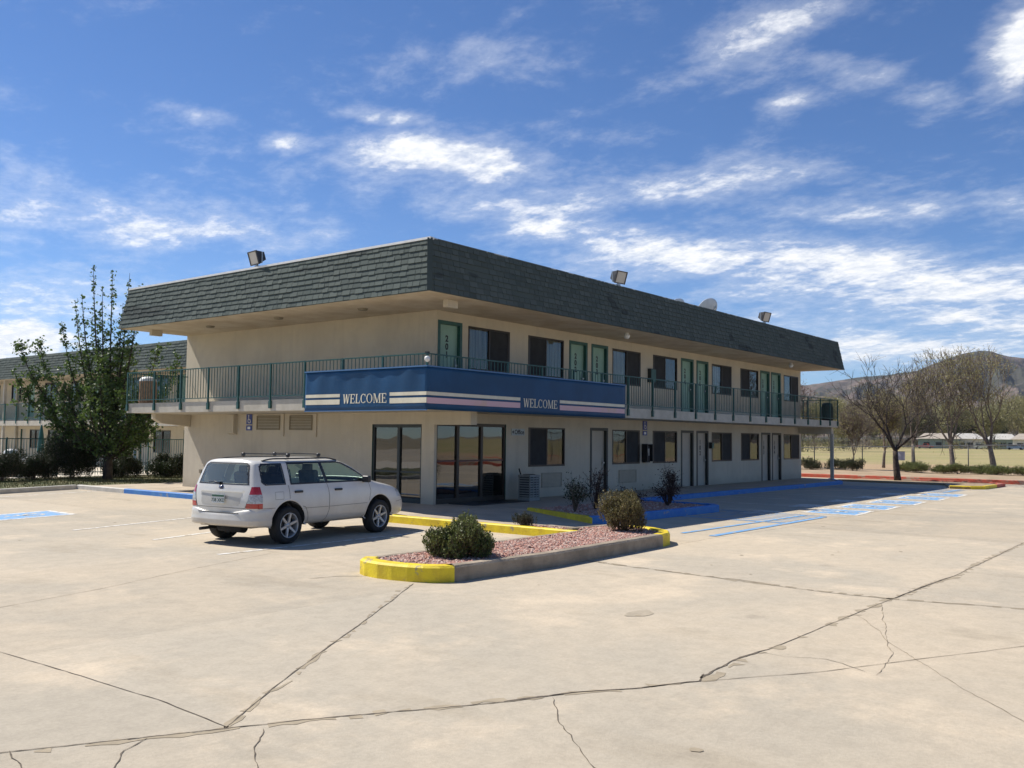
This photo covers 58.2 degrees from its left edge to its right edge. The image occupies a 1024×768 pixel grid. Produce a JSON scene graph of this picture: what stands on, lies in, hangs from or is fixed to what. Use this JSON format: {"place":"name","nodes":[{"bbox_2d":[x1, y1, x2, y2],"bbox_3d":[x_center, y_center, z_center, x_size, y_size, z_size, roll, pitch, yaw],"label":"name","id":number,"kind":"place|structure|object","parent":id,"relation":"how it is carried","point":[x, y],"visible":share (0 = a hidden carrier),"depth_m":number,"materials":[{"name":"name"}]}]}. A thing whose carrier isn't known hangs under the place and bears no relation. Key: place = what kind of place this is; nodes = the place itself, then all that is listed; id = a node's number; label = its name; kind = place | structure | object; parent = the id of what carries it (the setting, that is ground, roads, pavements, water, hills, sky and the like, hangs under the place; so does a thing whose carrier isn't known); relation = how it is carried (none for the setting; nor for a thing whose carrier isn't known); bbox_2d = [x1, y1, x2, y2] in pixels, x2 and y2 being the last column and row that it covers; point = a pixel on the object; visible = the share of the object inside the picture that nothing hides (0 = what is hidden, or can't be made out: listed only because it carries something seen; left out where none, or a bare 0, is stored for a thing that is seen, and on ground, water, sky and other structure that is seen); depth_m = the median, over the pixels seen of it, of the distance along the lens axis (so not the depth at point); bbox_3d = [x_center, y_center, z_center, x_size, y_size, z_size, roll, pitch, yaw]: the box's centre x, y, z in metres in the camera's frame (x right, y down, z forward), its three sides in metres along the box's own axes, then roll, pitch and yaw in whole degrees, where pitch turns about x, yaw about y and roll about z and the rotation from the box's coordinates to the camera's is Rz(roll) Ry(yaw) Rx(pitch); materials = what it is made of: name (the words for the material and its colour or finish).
{"place":"outdoors","nodes":[
{"label":"outdoors","id":0,"kind":"place"},
{"bbox_2d":[0,465,157,478],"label":"pool terrace","id":1,"kind":"structure","parent":0,"point":[94,473],"depth_m":41.18,"materials":[{"name":"concrete"}]},
{"bbox_2d":[0,437,183,476],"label":"pool fence","id":2,"kind":"object","parent":1,"relation":"on","point":[7,446],"visible":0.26,"depth_m":41.02,"materials":[{"name":"metal"}]},
{"bbox_2d":[0,475,182,488],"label":"lawn","id":3,"kind":"structure","parent":0,"point":[112,483],"depth_m":34.74,"materials":[{"name":"plant"}]},
{"bbox_2d":[0,446,29,480],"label":"juniper shrub","id":4,"kind":"object","parent":3,"relation":"on","point":[13,463],"visible":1,"depth_m":34.44,"materials":[{"name":"plant"}]},
{"bbox_2d":[17,451,59,479],"bbox_3d":[-18.611,3.188,36.008,1.352,1.183,1.697,0,-4,17],"label":"juniper shrub","id":5,"kind":"object","parent":3,"relation":"on","point":[40,465],"visible":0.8,"depth_m":35.90,"materials":[{"name":"plant"}]},
{"bbox_2d":[34,425,103,478],"bbox_3d":[-17.929,2.690,37.437,2.316,2.384,3.066,-2,-4,38],"label":"juniper shrub","id":6,"kind":"object","parent":3,"relation":"on","point":[70,458],"visible":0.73,"depth_m":36.83,"materials":[{"name":"plant"}]},
{"bbox_2d":[6,265,183,479],"bbox_3d":[-16.663,-0.464,36.832,6.959,8.742,3.777,1,-3,-1],"label":"leafy tree","id":7,"kind":"object","parent":3,"relation":"on","point":[115,437],"visible":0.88,"depth_m":36.70,"materials":[{"name":"green plant"}]},
{"bbox_2d":[99,454,144,476],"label":"juniper shrub","id":8,"kind":"object","parent":3,"relation":"on","point":[123,466],"visible":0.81,"depth_m":38.22,"materials":[{"name":"plant"}]},
{"bbox_2d":[144,449,183,477],"bbox_3d":[-14.559,3.415,39.444,1.823,1.260,2.229,-2,-4,38],"label":"juniper shrub","id":9,"kind":"object","parent":3,"relation":"on","point":[164,464],"visible":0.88,"depth_m":38.95,"materials":[{"name":"plant"}]},
{"bbox_2d":[0,340,186,467],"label":"motel wing","id":10,"kind":"structure","parent":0,"point":[13,424],"depth_m":52.76,"materials":[{"name":"paint"}]},
{"bbox_2d":[153,430,170,452],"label":"window","id":11,"kind":"structure","parent":10,"relation":"in","point":[164,434],"depth_m":48.29,"materials":[{"name":"grey glass"}]},
{"bbox_2d":[92,478,834,509],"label":"sidewalk","id":12,"kind":"structure","parent":0,"point":[548,501],"depth_m":31.19,"materials":[{"name":"concrete"}]},
{"bbox_2d":[449,499,528,505],"bbox_3d":[-0.612,3.306,25.684,0.900,0.014,2.450,-2,-4,38],"label":"door mat","id":13,"kind":"object","parent":12,"relation":"on","point":[477,503],"depth_m":25.55,"materials":[{"name":"black"}]},
{"bbox_2d":[518,468,539,500],"bbox_3d":[0.392,2.948,27.079,0.723,0.917,0.502,-2,-4,38],"label":"condenser unit","id":14,"kind":"object","parent":12,"relation":"on","point":[528,487],"visible":1,"depth_m":26.84,"materials":[{"name":"paint"}]},
{"bbox_2d":[0,475,1023,767],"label":"parking lot","id":15,"kind":"structure","parent":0,"point":[218,637],"depth_m":8.63,"materials":[{"name":"concrete"}]},
{"bbox_2d":[0,485,76,493],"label":"grey kerb","id":16,"kind":"structure","parent":15,"relation":"on","point":[34,489],"depth_m":30.16,"materials":[{"name":"concrete"}]},
{"bbox_2d":[77,485,127,492],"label":"white kerb","id":17,"kind":"structure","parent":15,"relation":"on","point":[101,488],"depth_m":30.74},
{"bbox_2d":[124,488,192,498],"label":"blue kerb","id":18,"kind":"structure","parent":15,"relation":"on","point":[160,493],"depth_m":28.55,"materials":[{"name":"paint"}]},
{"bbox_2d":[191,452,401,543],"bbox_3d":[-4.021,2.149,18.065,1.970,1.603,4.474,-1,-4,31],"label":"parked car","id":19,"kind":"object","parent":15,"relation":"on","point":[276,499],"visible":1,"depth_m":16.69,"materials":[{"name":"white"}]},
{"bbox_2d":[360,556,454,582],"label":"yellow island kerb","id":20,"kind":"structure","parent":15,"relation":"on","point":[373,566],"depth_m":12.33,"materials":[{"name":"concrete"}]},
{"bbox_2d":[118,236,844,504],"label":"motel building","id":21,"kind":"structure","parent":15,"relation":"on","point":[262,339],"depth_m":28.44,"materials":[{"name":"beige paint"}]},
{"bbox_2d":[138,377,156,402],"bbox_3d":[-12.055,0.206,30.462,0.564,0.904,0.564,-2,-4,38],"label":"trash can","id":22,"kind":"object","parent":21,"relation":"on","point":[142,400],"visible":0.67,"depth_m":30.23,"materials":[{"name":"brown plastic"}]},
{"bbox_2d":[247,250,265,266],"bbox_3d":[-7.288,-3.559,26.337,0.391,0.446,0.540,4,-5,-44],"label":"floodlight","id":23,"kind":"object","parent":21,"relation":"on","point":[256,257],"visible":1,"depth_m":26.22,"materials":[{"name":"grey metal"}]},
{"bbox_2d":[437,319,462,367],"bbox_3d":[-1.769,-0.626,25.392,0.164,2.205,0.990,-2,-4,38],"label":"door","id":24,"kind":"structure","parent":21,"relation":"in","point":[449,333],"depth_m":25.50,"materials":[{"name":"green"}]},
{"bbox_2d":[304,365,625,417],"bbox_3d":[-0.991,0.383,26.722,4.500,1.074,9.025,-2,-4,38],"label":"welcome banner","id":25,"kind":"object","parent":21,"relation":"on","point":[416,387],"visible":1,"depth_m":23.72,"materials":[{"name":"blue"}]},
{"bbox_2d":[468,326,509,372],"bbox_3d":[-0.697,-0.973,26.737,0.127,1.240,1.880,-2,-4,38],"label":"window","id":26,"kind":"structure","parent":21,"relation":"in","point":[498,341],"depth_m":26.73,"materials":[{"name":"brown glass"}]},
{"bbox_2d":[528,335,563,378],"bbox_3d":[1.034,-0.825,28.920,0.127,1.240,1.880,-2,-4,38],"label":"window","id":27,"kind":"structure","parent":21,"relation":"in","point":[542,351],"depth_m":28.87,"materials":[{"name":"brown glass"}]},
{"bbox_2d":[528,427,564,466],"bbox_3d":[1.052,1.974,28.819,0.127,1.200,1.920,-2,-4,38],"label":"window","id":28,"kind":"structure","parent":21,"relation":"in","point":[544,444],"depth_m":28.75,"materials":[{"name":"brown glass"}]},
{"bbox_2d":[569,340,587,380],"bbox_3d":[2.124,-0.294,30.302,0.164,2.205,1.060,-2,-4,38],"label":"door","id":29,"kind":"structure","parent":21,"relation":"in","point":[578,351],"depth_m":30.44,"materials":[{"name":"green"}]},
{"bbox_2d":[590,428,607,492],"bbox_3d":[2.883,2.579,31.135,0.164,2.185,1.090,-2,-4,38],"label":"door","id":30,"kind":"structure","parent":21,"relation":"in","point":[598,436],"depth_m":31.28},
{"bbox_2d":[591,344,607,382],"bbox_3d":[2.921,-0.226,31.307,0.164,2.205,1.030,-2,-4,38],"label":"door","id":31,"kind":"structure","parent":21,"relation":"in","point":[599,353],"depth_m":31.43,"materials":[{"name":"green"}]},
{"bbox_2d":[610,270,627,285],"bbox_3d":[3.318,-3.294,28.796,0.540,0.446,0.391,4,-5,-44],"label":"floodlight","id":32,"kind":"object","parent":21,"relation":"on","point":[619,277],"visible":1,"depth_m":28.69,"materials":[{"name":"grey metal"}]},
{"bbox_2d":[612,430,639,463],"bbox_3d":[3.993,2.225,32.528,0.127,1.200,1.840,-2,-4,38],"label":"window","id":33,"kind":"structure","parent":21,"relation":"in","point":[632,437],"depth_m":32.53,"materials":[{"name":"black glass"}]},
{"bbox_2d":[612,348,640,386],"bbox_3d":[4.031,-0.570,32.700,0.127,1.240,1.900,-2,-4,38],"label":"window","id":34,"kind":"structure","parent":21,"relation":"in","point":[633,359],"depth_m":32.69,"materials":[{"name":"black glass"}]},
{"bbox_2d":[642,444,653,462],"bbox_3d":[4.922,2.512,33.395,0.258,0.670,0.420,-2,-4,38],"label":"wall phone","id":35,"kind":"object","parent":21,"relation":"attached to","point":[647,453],"depth_m":33.29,"materials":[{"name":"black"}]},
{"bbox_2d":[653,355,676,389],"bbox_3d":[5.762,-0.422,34.883,0.127,1.240,1.860,-2,-4,38],"label":"window","id":36,"kind":"structure","parent":21,"relation":"in","point":[664,366],"depth_m":34.82,"materials":[{"name":"brown glass"}]},
{"bbox_2d":[653,431,676,462],"bbox_3d":[5.727,2.373,34.715,0.127,1.200,1.870,-2,-4,38],"label":"window","id":37,"kind":"structure","parent":21,"relation":"in","point":[663,441],"depth_m":34.66,"materials":[{"name":"brown glass"}]},
{"bbox_2d":[681,358,693,411],"bbox_3d":[6.843,0.109,36.252,0.164,2.205,1.050,-2,-4,38],"label":"door","id":38,"kind":"structure","parent":21,"relation":"in","point":[687,365],"depth_m":36.35,"materials":[{"name":"green"}]},
{"bbox_2d":[681,430,693,486],"bbox_3d":[6.811,2.914,36.088,0.164,2.185,1.050,-2,-4,38],"label":"door","id":39,"kind":"structure","parent":21,"relation":"in","point":[687,436],"depth_m":36.24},
{"bbox_2d":[696,360,708,412],"bbox_3d":[7.646,0.177,37.266,0.164,2.205,1.040,-2,-4,38],"label":"door","id":40,"kind":"structure","parent":21,"relation":"in","point":[702,367],"depth_m":37.46,"materials":[{"name":"green"}]},
{"bbox_2d":[696,431,708,485],"bbox_3d":[7.614,2.982,37.101,0.164,2.185,1.040,-2,-4,38],"label":"door","id":41,"kind":"structure","parent":21,"relation":"in","point":[702,437],"depth_m":37.26,"materials":[{"name":"white"}]},
{"bbox_2d":[699,298,716,309],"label":"satellite dish","id":42,"kind":"object","parent":21,"relation":"on","point":[709,303],"visible":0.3,"depth_m":41.92,"materials":[{"name":"paint"}]},
{"bbox_2d":[712,364,731,395],"bbox_3d":[8.765,-0.166,38.670,0.127,1.240,1.860,-2,-4,38],"label":"window","id":43,"kind":"structure","parent":21,"relation":"in","point":[726,371],"depth_m":38.74,"materials":[{"name":"brown glass"}]},
{"bbox_2d":[712,432,731,461],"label":"window","id":44,"kind":"structure","parent":21,"relation":"in","point":[726,438],"depth_m":38.54,"materials":[{"name":"black glass"}]},
{"bbox_2d":[740,368,757,397],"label":"window","id":45,"kind":"structure","parent":21,"relation":"in","point":[748,378],"depth_m":40.77,"materials":[{"name":"black glass"}]},
{"bbox_2d":[741,433,758,460],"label":"window","id":46,"kind":"structure","parent":21,"relation":"in","point":[748,440],"depth_m":40.64,"materials":[{"name":"black glass"}]},
{"bbox_2d":[760,370,769,416],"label":"door","id":47,"kind":"structure","parent":21,"relation":"in","point":[764,375],"depth_m":42.27,"materials":[{"name":"green"}]},
{"bbox_2d":[761,433,770,480],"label":"door","id":48,"kind":"structure","parent":21,"relation":"in","point":[765,437],"depth_m":42.23,"materials":[{"name":"white"}]},
{"bbox_2d":[771,372,780,416],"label":"door","id":49,"kind":"structure","parent":21,"relation":"in","point":[775,377],"depth_m":43.32,"materials":[{"name":"green"}]},
{"bbox_2d":[772,433,781,479],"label":"door","id":50,"kind":"structure","parent":21,"relation":"in","point":[776,437],"depth_m":43.22,"materials":[{"name":"white"}]},
{"bbox_2d":[784,375,797,401],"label":"window","id":51,"kind":"structure","parent":21,"relation":"in","point":[793,380],"depth_m":44.65,"materials":[{"name":"black glass"}]},
{"bbox_2d":[784,434,799,458],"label":"window","id":52,"kind":"structure","parent":21,"relation":"in","point":[794,437],"depth_m":44.54,"materials":[{"name":"black glass"}]},
{"bbox_2d":[377,530,585,557],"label":"island kerb","id":53,"kind":"structure","parent":15,"relation":"on","point":[388,555],"depth_m":14.20,"materials":[{"name":"concrete"}]},
{"bbox_2d":[389,514,576,535],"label":"yellow kerb","id":54,"kind":"structure","parent":15,"relation":"on","point":[491,527],"depth_m":18.86,"materials":[{"name":"concrete"}]},
{"bbox_2d":[0,485,975,554],"bbox_3d":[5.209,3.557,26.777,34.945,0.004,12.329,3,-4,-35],"label":"blue painted lines","id":55,"kind":"object","parent":15,"relation":"on","point":[49,513],"visible":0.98,"depth_m":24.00,"materials":[{"name":"paint"}]},
{"bbox_2d":[397,505,603,526],"bbox_3d":[-0.471,3.134,21.596,7.600,0.112,3.890,-2,-4,38],"label":"sidewalk apron","id":56,"kind":"object","parent":15,"relation":"on","point":[498,515],"visible":0.43,"depth_m":22.25,"materials":[{"name":"concrete"}]},
{"bbox_2d":[0,492,1023,767],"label":"pavement cracks","id":57,"kind":"object","parent":15,"relation":"on","point":[380,712],"visible":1,"depth_m":7.07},
{"bbox_2d":[447,534,662,581],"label":"island kerb","id":58,"kind":"structure","parent":15,"relation":"on","point":[480,569],"depth_m":13.80,"materials":[{"name":"concrete"}]},
{"bbox_2d":[527,507,591,523],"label":"yellow planter kerb","id":59,"kind":"structure","parent":15,"relation":"on","point":[580,517],"depth_m":21.82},
{"bbox_2d":[589,499,718,523],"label":"blue planter kerb","id":60,"kind":"structure","parent":15,"relation":"on","point":[684,511],"depth_m":23.35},
{"bbox_2d":[642,526,669,546],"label":"yellow island kerb","id":61,"kind":"structure","parent":15,"relation":"on","point":[665,534],"depth_m":16.92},
{"bbox_2d":[641,478,842,499],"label":"blue kerb","id":62,"kind":"structure","parent":15,"relation":"on","point":[734,492],"depth_m":33.84,"materials":[{"name":"paint"}]},
{"bbox_2d":[837,479,993,488],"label":"end island soil","id":63,"kind":"structure","parent":15,"relation":"on","point":[947,484],"depth_m":42.97,"materials":[{"name":"soil"}]},
{"bbox_2d":[825,355,983,480],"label":"bare tree","id":64,"kind":"object","parent":63,"relation":"on","point":[896,467],"visible":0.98,"depth_m":44.72,"materials":[{"name":"brown plant"}]},
{"bbox_2d":[862,478,1004,487],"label":"red end island kerb","id":65,"kind":"structure","parent":15,"relation":"on","point":[999,485],"depth_m":43.73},
{"label":"planting bed","id":66,"kind":"structure","parent":15,"relation":"on","visible":0},
{"bbox_2d":[511,511,537,525],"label":"shrub","id":67,"kind":"object","parent":66,"relation":"on","point":[524,519],"visible":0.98,"depth_m":19.24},
{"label":"planting bed","id":68,"kind":"structure","parent":15,"relation":"on","visible":0},
{"bbox_2d":[562,471,590,511],"bbox_3d":[1.581,2.627,22.295,0.761,1.032,0.896,1,-3,1],"label":"bed shrub","id":69,"kind":"object","parent":68,"relation":"on","point":[577,492],"visible":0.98,"depth_m":22.23,"materials":[{"name":"plant"}]},
{"bbox_2d":[581,465,609,508],"bbox_3d":[2.079,2.564,23.127,0.846,1.268,0.956,-2,-4,38],"label":"bed shrub","id":70,"kind":"object","parent":68,"relation":"on","point":[596,489],"visible":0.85,"depth_m":23.07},
{"bbox_2d":[539,501,703,515],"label":"gravel","id":71,"kind":"structure","parent":68,"relation":"on","point":[646,505],"depth_m":23.74,"materials":[{"name":"gravel"}]},
{"bbox_2d":[648,477,687,505],"bbox_3d":[4.167,2.896,24.783,1.050,0.851,1.051,1,-3,-7],"label":"bed shrub","id":72,"kind":"object","parent":68,"relation":"on","point":[669,492],"visible":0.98,"depth_m":24.68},
{"bbox_2d":[655,462,681,503],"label":"bed shrub","id":73,"kind":"object","parent":68,"relation":"on","point":[671,476],"visible":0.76,"depth_m":25.66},
{"bbox_2d":[0,0,1023,385],"label":"sky","id":74,"kind":"structure","parent":0,"point":[849,173],"materials":[{"name":"blue"}]},
{"bbox_2d":[378,525,658,563],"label":"gravel","id":75,"kind":"structure","parent":0,"point":[556,541],"depth_m":15.13,"materials":[{"name":"gravel"}]},
{"bbox_2d":[594,488,646,530],"bbox_3d":[2.165,2.411,17.569,1.036,0.900,0.928,-2,-4,38],"label":"round shrub","id":76,"kind":"object","parent":75,"relation":"on","point":[626,511],"visible":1,"depth_m":17.35,"materials":[{"name":"plant"}]},
{"bbox_2d":[801,351,1023,443],"bbox_3d":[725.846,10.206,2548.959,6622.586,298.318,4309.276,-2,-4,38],"label":"mountain","id":77,"kind":"structure","parent":0,"point":[1016,378],"depth_m":2398.01,"materials":[{"name":"soil"}]},
{"bbox_2d":[801,445,1023,471],"bbox_3d":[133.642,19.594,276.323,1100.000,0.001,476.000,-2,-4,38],"label":"field","id":78,"kind":"structure","parent":0,"point":[921,454],"depth_m":124.86,"materials":[{"name":"beige plant"}]},
{"bbox_2d":[801,397,825,451],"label":"tree","id":79,"kind":"object","parent":78,"relation":"on","point":[811,416],"visible":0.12,"depth_m":161.57,"materials":[{"name":"brown plant"}]},
{"bbox_2d":[804,390,860,450],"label":"tree","id":80,"kind":"object","parent":78,"relation":"on","point":[840,406],"visible":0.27,"depth_m":178.85,"materials":[{"name":"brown plant"}]},
{"bbox_2d":[839,396,875,450],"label":"tree","id":81,"kind":"object","parent":78,"relation":"on","point":[860,401],"visible":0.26,"depth_m":191.64,"materials":[{"name":"brown plant"}]},
{"bbox_2d":[860,411,879,448],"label":"tree","id":82,"kind":"object","parent":78,"relation":"on","point":[866,428],"visible":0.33,"depth_m":241.15,"materials":[{"name":"green plant"}]},
{"bbox_2d":[860,385,909,467],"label":"bare tree","id":83,"kind":"object","parent":78,"relation":"on","point":[890,428],"visible":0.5,"depth_m":65.86,"materials":[{"name":"brown plant"}]},
{"bbox_2d":[861,392,910,447],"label":"tree","id":84,"kind":"object","parent":78,"relation":"on","point":[880,444],"visible":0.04,"depth_m":277.76,"materials":[{"name":"plant"}]},
{"bbox_2d":[910,409,934,444],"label":"tree","id":85,"kind":"object","parent":78,"relation":"on","point":[922,423],"visible":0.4,"depth_m":353.96,"materials":[{"name":"green plant"}]},
{"bbox_2d":[933,402,979,448],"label":"tree","id":86,"kind":"object","parent":78,"relation":"on","point":[967,415],"visible":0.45,"depth_m":296.46,"materials":[{"name":"plant"}]},
{"bbox_2d":[970,398,1015,449],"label":"tree","id":87,"kind":"object","parent":78,"relation":"on","point":[998,422],"visible":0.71,"depth_m":280.87,"materials":[{"name":"plant"}]},
{"bbox_2d":[980,390,1023,434],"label":"tree","id":88,"kind":"object","parent":78,"relation":"on","point":[1016,422],"visible":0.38,"depth_m":326.09,"materials":[{"name":"green plant"}]},
{"bbox_2d":[995,392,1023,446],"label":"tree","id":89,"kind":"object","parent":78,"relation":"on","point":[1017,413],"visible":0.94,"depth_m":260.69,"materials":[{"name":"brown plant"}]},
{"bbox_2d":[801,467,1023,480],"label":"dirt verge","id":90,"kind":"structure","parent":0,"point":[881,472],"depth_m":51.03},
{"bbox_2d":[801,373,818,419],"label":"bare tree","id":91,"kind":"object","parent":90,"relation":"on","point":[803,391],"visible":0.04,"depth_m":60.51,"materials":[{"name":"brown plant"}]},
{"bbox_2d":[801,456,823,469],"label":"shrub","id":92,"kind":"object","parent":90,"relation":"on","point":[811,463],"visible":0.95,"depth_m":56.73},
{"bbox_2d":[838,456,865,470],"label":"shrub","id":93,"kind":"object","parent":90,"relation":"on","point":[851,463],"visible":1,"depth_m":55.08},
{"bbox_2d":[834,400,885,469],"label":"young tree","id":94,"kind":"object","parent":90,"relation":"on","point":[849,425],"visible":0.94,"depth_m":57.45,"materials":[{"name":"brown plant"}]},
{"bbox_2d":[801,444,1023,473],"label":"chain link fence","id":95,"kind":"object","parent":90,"relation":"on","point":[913,453],"visible":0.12,"depth_m":55.85,"materials":[{"name":"metal"}]},
{"bbox_2d":[895,364,938,461],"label":"bare tree","id":96,"kind":"object","parent":90,"relation":"on","point":[919,379],"visible":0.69,"depth_m":57.19,"materials":[{"name":"brown plant"}]},
{"bbox_2d":[905,461,931,472],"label":"shrub","id":97,"kind":"object","parent":90,"relation":"on","point":[916,466],"visible":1,"depth_m":52.81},
{"bbox_2d":[886,346,988,463],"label":"bare tree","id":98,"kind":"object","parent":90,"relation":"on","point":[942,376],"visible":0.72,"depth_m":57.41,"materials":[{"name":"brown plant"}]},
{"bbox_2d":[930,464,955,473],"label":"shrub","id":99,"kind":"object","parent":90,"relation":"on","point":[939,468],"visible":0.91,"depth_m":52.62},
{"bbox_2d":[943,461,972,473],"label":"shrub","id":100,"kind":"object","parent":90,"relation":"on","point":[958,467],"visible":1,"depth_m":51.75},
{"bbox_2d":[930,344,1020,465],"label":"bare tree","id":101,"kind":"object","parent":90,"relation":"on","point":[988,401],"visible":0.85,"depth_m":56.94,"materials":[{"name":"brown plant"}]},
{"bbox_2d":[966,463,990,473],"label":"shrub","id":102,"kind":"object","parent":90,"relation":"on","point":[977,469],"visible":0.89,"depth_m":51.30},
{"bbox_2d":[983,463,1013,474],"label":"shrub","id":103,"kind":"object","parent":90,"relation":"on","point":[996,470],"visible":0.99,"depth_m":50.35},
{"bbox_2d":[916,431,961,448],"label":"house","id":104,"kind":"structure","parent":0,"point":[931,441],"depth_m":313.60,"materials":[{"name":"concrete"}]},
{"bbox_2d":[957,431,982,448],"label":"house","id":105,"kind":"structure","parent":0,"point":[967,437],"depth_m":315.06,"materials":[{"name":"concrete"}]},
{"bbox_2d":[988,432,1014,448],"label":"house","id":106,"kind":"structure","parent":0,"point":[1007,439],"depth_m":308.89,"materials":[{"name":"concrete"}]},
{"label":"ground","id":107,"kind":"structure","parent":0,"visible":0},
{"bbox_2d":[801,473,1023,484],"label":"red kerb","id":108,"kind":"structure","parent":107,"relation":"on","point":[1016,482],"depth_m":46.42,"materials":[{"name":"concrete"}]},
{"label":"planting bed","id":109,"kind":"structure","parent":0,"visible":0},
{"bbox_2d":[421,509,496,559],"bbox_3d":[-0.708,2.230,13.463,0.943,0.759,1.080,-2,-4,38],"label":"round shrub","id":110,"kind":"object","parent":109,"relation":"on","point":[461,537],"visible":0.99,"depth_m":13.25,"materials":[{"name":"plant"}]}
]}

